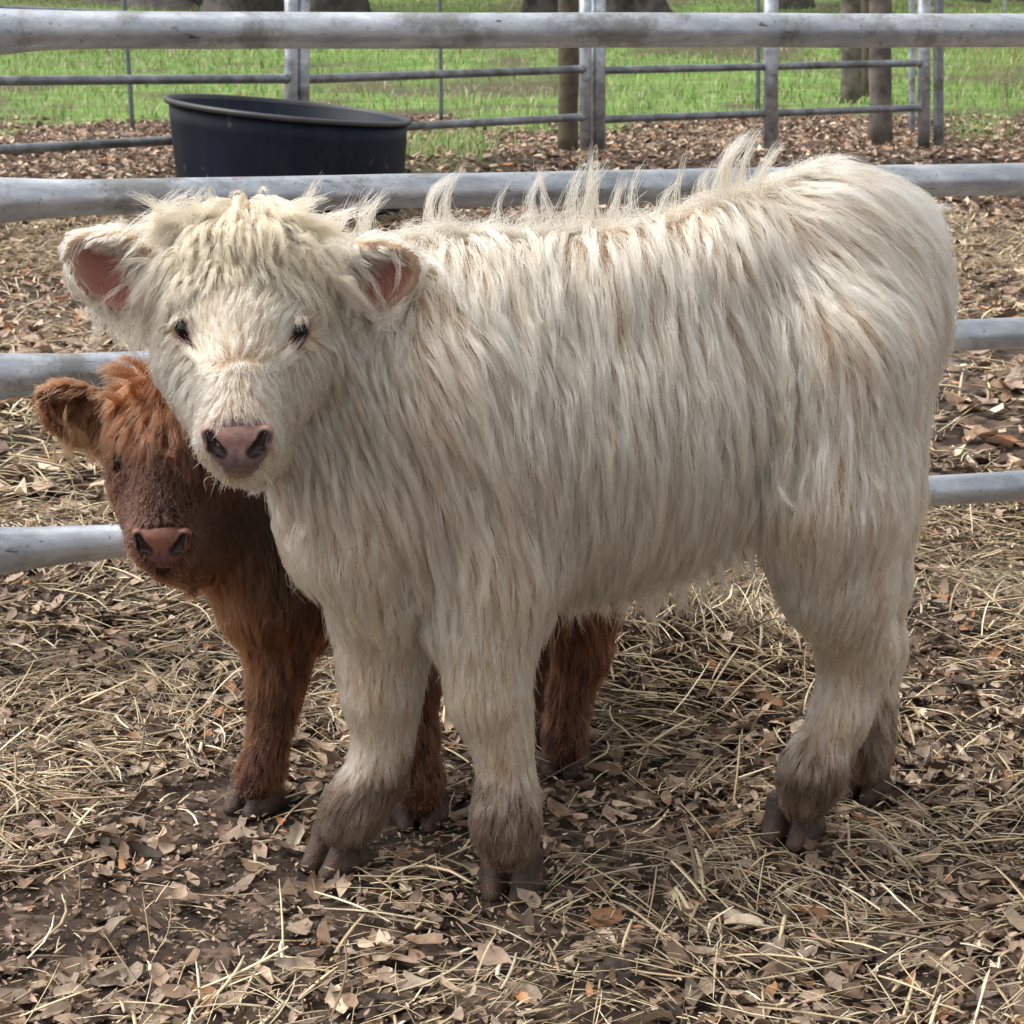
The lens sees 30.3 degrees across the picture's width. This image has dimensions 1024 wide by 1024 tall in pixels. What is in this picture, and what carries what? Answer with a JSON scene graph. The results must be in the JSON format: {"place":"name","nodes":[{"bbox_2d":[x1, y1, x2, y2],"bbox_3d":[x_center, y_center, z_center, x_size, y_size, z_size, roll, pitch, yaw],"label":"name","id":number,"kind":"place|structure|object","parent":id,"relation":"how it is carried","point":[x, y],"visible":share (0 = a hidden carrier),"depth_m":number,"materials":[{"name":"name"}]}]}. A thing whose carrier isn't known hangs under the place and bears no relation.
{"place":"outdoors","nodes":[
{"label":"outdoors","id":0,"kind":"place"},
{"bbox_2d":[0,0,1023,1023],"bbox_3d":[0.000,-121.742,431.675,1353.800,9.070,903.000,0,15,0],"label":"ground","id":1,"kind":"structure","parent":0,"point":[219,783],"depth_m":2.47,"materials":[{"name":"brown soil"}]},
{"bbox_2d":[122,0,134,128],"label":"wire stake","id":2,"kind":"object","parent":1,"relation":"on","point":[129,87],"visible":0.56,"depth_m":14.54,"materials":[{"name":"grey metal"}]},
{"bbox_2d":[82,0,202,9],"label":"oak tree","id":3,"kind":"object","parent":1,"relation":"on","point":[167,4],"visible":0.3,"depth_m":42.35,"materials":[{"name":"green plant"}]},
{"bbox_2d":[0,0,297,154],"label":"pen panel","id":4,"kind":"object","parent":1,"relation":"on","point":[288,78],"visible":0.56,"depth_m":9.16,"materials":[{"name":"metal"}]},
{"bbox_2d":[199,0,283,11],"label":"oak tree","id":5,"kind":"object","parent":1,"relation":"on","point":[242,6],"visible":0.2,"depth_m":37.91,"materials":[{"name":"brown plant"}]},
{"bbox_2d":[164,93,411,222],"bbox_3d":[-1.042,-1.675,8.872,1.148,0.559,1.148,0,15,0],"label":"stock tub","id":6,"kind":"object","parent":1,"relation":"on","point":[218,135],"visible":0.66,"depth_m":8.43,"materials":[{"name":"black plastic"}]},
{"bbox_2d":[297,717,336,735],"bbox_3d":[-0.275,0.302,2.644,0.061,0.028,0.044,0,15,0],"label":"earth clod","id":7,"kind":"object","parent":1,"relation":"on","point":[325,722],"visible":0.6,"depth_m":2.63,"materials":[{"name":"brown soil"}]},
{"bbox_2d":[27,352,632,832],"bbox_3d":[-0.171,0.088,2.376,0.782,0.578,0.294,-8,17,-28],"label":"highland calf","id":8,"kind":"object","parent":1,"relation":"on","point":[183,532],"visible":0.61,"depth_m":2.26},
{"bbox_2d":[310,0,370,11],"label":"oak tree","id":9,"kind":"object","parent":1,"relation":"on","point":[339,5],"visible":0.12,"depth_m":31.99,"materials":[{"name":"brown plant"}]},
{"bbox_2d":[354,992,412,1017],"bbox_3d":[-0.129,0.507,1.919,0.068,0.028,0.041,0,15,0],"label":"earth clod","id":10,"kind":"object","parent":1,"relation":"on","point":[391,997],"visible":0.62,"depth_m":1.92,"materials":[{"name":"brown soil"}]},
{"bbox_2d":[438,0,442,119],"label":"wire stake","id":11,"kind":"object","parent":1,"relation":"on","point":[440,61],"visible":0.53,"depth_m":15.60,"materials":[{"name":"grey metal"}]},
{"bbox_2d":[298,0,590,151],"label":"pen panel","id":12,"kind":"object","parent":1,"relation":"on","point":[306,78],"visible":0.48,"depth_m":10.65,"materials":[{"name":"metal"}]},
{"bbox_2d":[406,127,502,157],"bbox_3d":[-0.434,-2.494,12.493,0.865,0.251,3.234,0,15,0],"label":"grass tuft","id":13,"kind":"object","parent":1,"relation":"on","point":[435,140],"visible":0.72,"depth_m":12.37,"materials":[{"name":"green plant"}]},
{"bbox_2d":[0,500,1023,1023],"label":"leaf litter","id":14,"kind":"object","parent":1,"relation":"on","point":[670,1010],"visible":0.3,"depth_m":2.31,"materials":[{"name":"brown plant"}]},
{"bbox_2d":[0,464,1023,1023],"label":"straw bedding","id":15,"kind":"object","parent":1,"relation":"on","point":[976,570],"visible":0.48,"depth_m":2.35,"materials":[{"name":"beige plant"}]},
{"bbox_2d":[0,8,1023,575],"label":"pipe fence","id":16,"kind":"object","parent":1,"relation":"on","point":[26,200],"visible":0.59,"depth_m":2.84,"materials":[{"name":"metal"}]},
{"bbox_2d":[0,112,1023,508],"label":"leaf litter","id":17,"kind":"object","parent":1,"relation":"on","point":[646,146],"visible":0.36,"depth_m":10.55,"materials":[{"name":"brown plant"}]},
{"bbox_2d":[0,198,1023,507],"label":"straw bedding","id":18,"kind":"object","parent":1,"relation":"on","point":[954,222],"visible":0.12,"depth_m":6.42,"materials":[{"name":"brown plant"}]},
{"bbox_2d":[57,123,968,905],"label":"highland calf","id":19,"kind":"object","parent":1,"relation":"on","point":[471,459],"visible":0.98,"depth_m":2.03},
{"bbox_2d":[521,0,557,12],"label":"oak tree","id":20,"kind":"object","parent":1,"relation":"on","point":[539,6],"visible":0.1,"depth_m":38.27,"materials":[{"name":"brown plant"}]},
{"bbox_2d":[557,0,578,150],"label":"wooden post","id":21,"kind":"object","parent":1,"relation":"on","point":[567,132],"visible":0.56,"depth_m":11.92,"materials":[{"name":"brown wood"}]},
{"bbox_2d":[583,953,653,988],"bbox_3d":[0.113,0.483,1.978,0.076,0.039,0.055,0,15,0],"label":"earth clod","id":22,"kind":"object","parent":1,"relation":"on","point":[609,962],"visible":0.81,"depth_m":1.96,"materials":[{"name":"brown soil"}]},
{"bbox_2d":[606,0,674,12],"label":"oak tree","id":23,"kind":"object","parent":1,"relation":"on","point":[637,5],"visible":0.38,"depth_m":43.69,"materials":[{"name":"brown plant"}]},
{"bbox_2d":[629,780,671,800],"bbox_3d":[0.182,0.363,2.450,0.061,0.028,0.041,0,15,0],"label":"earth clod","id":24,"kind":"object","parent":1,"relation":"on","point":[636,785],"visible":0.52,"depth_m":2.44,"materials":[{"name":"brown soil"}]},
{"bbox_2d":[537,568,918,767],"bbox_3d":[0.292,0.141,2.823,0.718,0.245,0.708,0,15,0],"label":"straw heap","id":25,"kind":"object","parent":1,"relation":"on","point":[751,605],"visible":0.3,"depth_m":2.70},
{"bbox_2d":[755,0,759,108],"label":"wire stake","id":26,"kind":"object","parent":1,"relation":"on","point":[757,60],"visible":0.61,"depth_m":17.15,"materials":[{"name":"grey metal"}]},
{"bbox_2d":[591,0,929,151],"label":"pen panel","id":27,"kind":"object","parent":1,"relation":"on","point":[771,112],"visible":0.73,"depth_m":11.82,"materials":[{"name":"metal"}]},
{"bbox_2d":[778,0,815,9],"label":"oak tree","id":28,"kind":"object","parent":1,"relation":"on","point":[789,4],"visible":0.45,"depth_m":47.96,"materials":[{"name":"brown plant"}]},
{"bbox_2d":[840,0,861,103],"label":"wooden post","id":29,"kind":"object","parent":1,"relation":"on","point":[851,83],"visible":0.59,"depth_m":17.95,"materials":[{"name":"wood"}]},
{"bbox_2d":[862,0,869,96],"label":"wooden post","id":30,"kind":"object","parent":1,"relation":"on","point":[865,57],"visible":0.27,"depth_m":18.95,"materials":[{"name":"brown wood"}]},
{"bbox_2d":[868,0,892,143],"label":"wooden post","id":31,"kind":"object","parent":1,"relation":"on","point":[880,128],"visible":0.55,"depth_m":12.94,"materials":[{"name":"brown wood"}]},
{"bbox_2d":[909,0,914,132],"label":"corner post","id":32,"kind":"object","parent":1,"relation":"on","point":[912,78],"visible":0.59,"depth_m":14.23,"materials":[{"name":"metal"}]},
{"bbox_2d":[933,0,943,145],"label":"steel post","id":33,"kind":"object","parent":1,"relation":"on","point":[938,93],"visible":0.72,"depth_m":12.77,"materials":[{"name":"grey metal"}]},
{"bbox_2d":[904,47,1023,117],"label":"tall grass","id":34,"kind":"structure","parent":1,"relation":"on","point":[1013,63],"depth_m":21.43,"materials":[{"name":"green plant"}]},
{"bbox_2d":[958,0,990,3],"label":"oak tree","id":35,"kind":"object","parent":1,"relation":"on","point":[983,1],"visible":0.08,"depth_m":53.38,"materials":[{"name":"green plant"}]},
{"bbox_2d":[1003,0,1005,47],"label":"wire stake","id":36,"kind":"object","parent":1,"relation":"on","point":[1004,6],"visible":0.24,"depth_m":28.96,"materials":[{"name":"metal"}]},
{"bbox_2d":[1000,0,1023,2],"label":"oak tree","id":37,"kind":"object","parent":1,"relation":"on","point":[1022,1],"visible":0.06,"depth_m":57.38,"materials":[{"name":"green plant"}]},
{"bbox_2d":[0,0,1023,171],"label":"grass","id":38,"kind":"structure","parent":0,"point":[998,4],"depth_m":21.74,"materials":[{"name":"green plant"}]}
]}

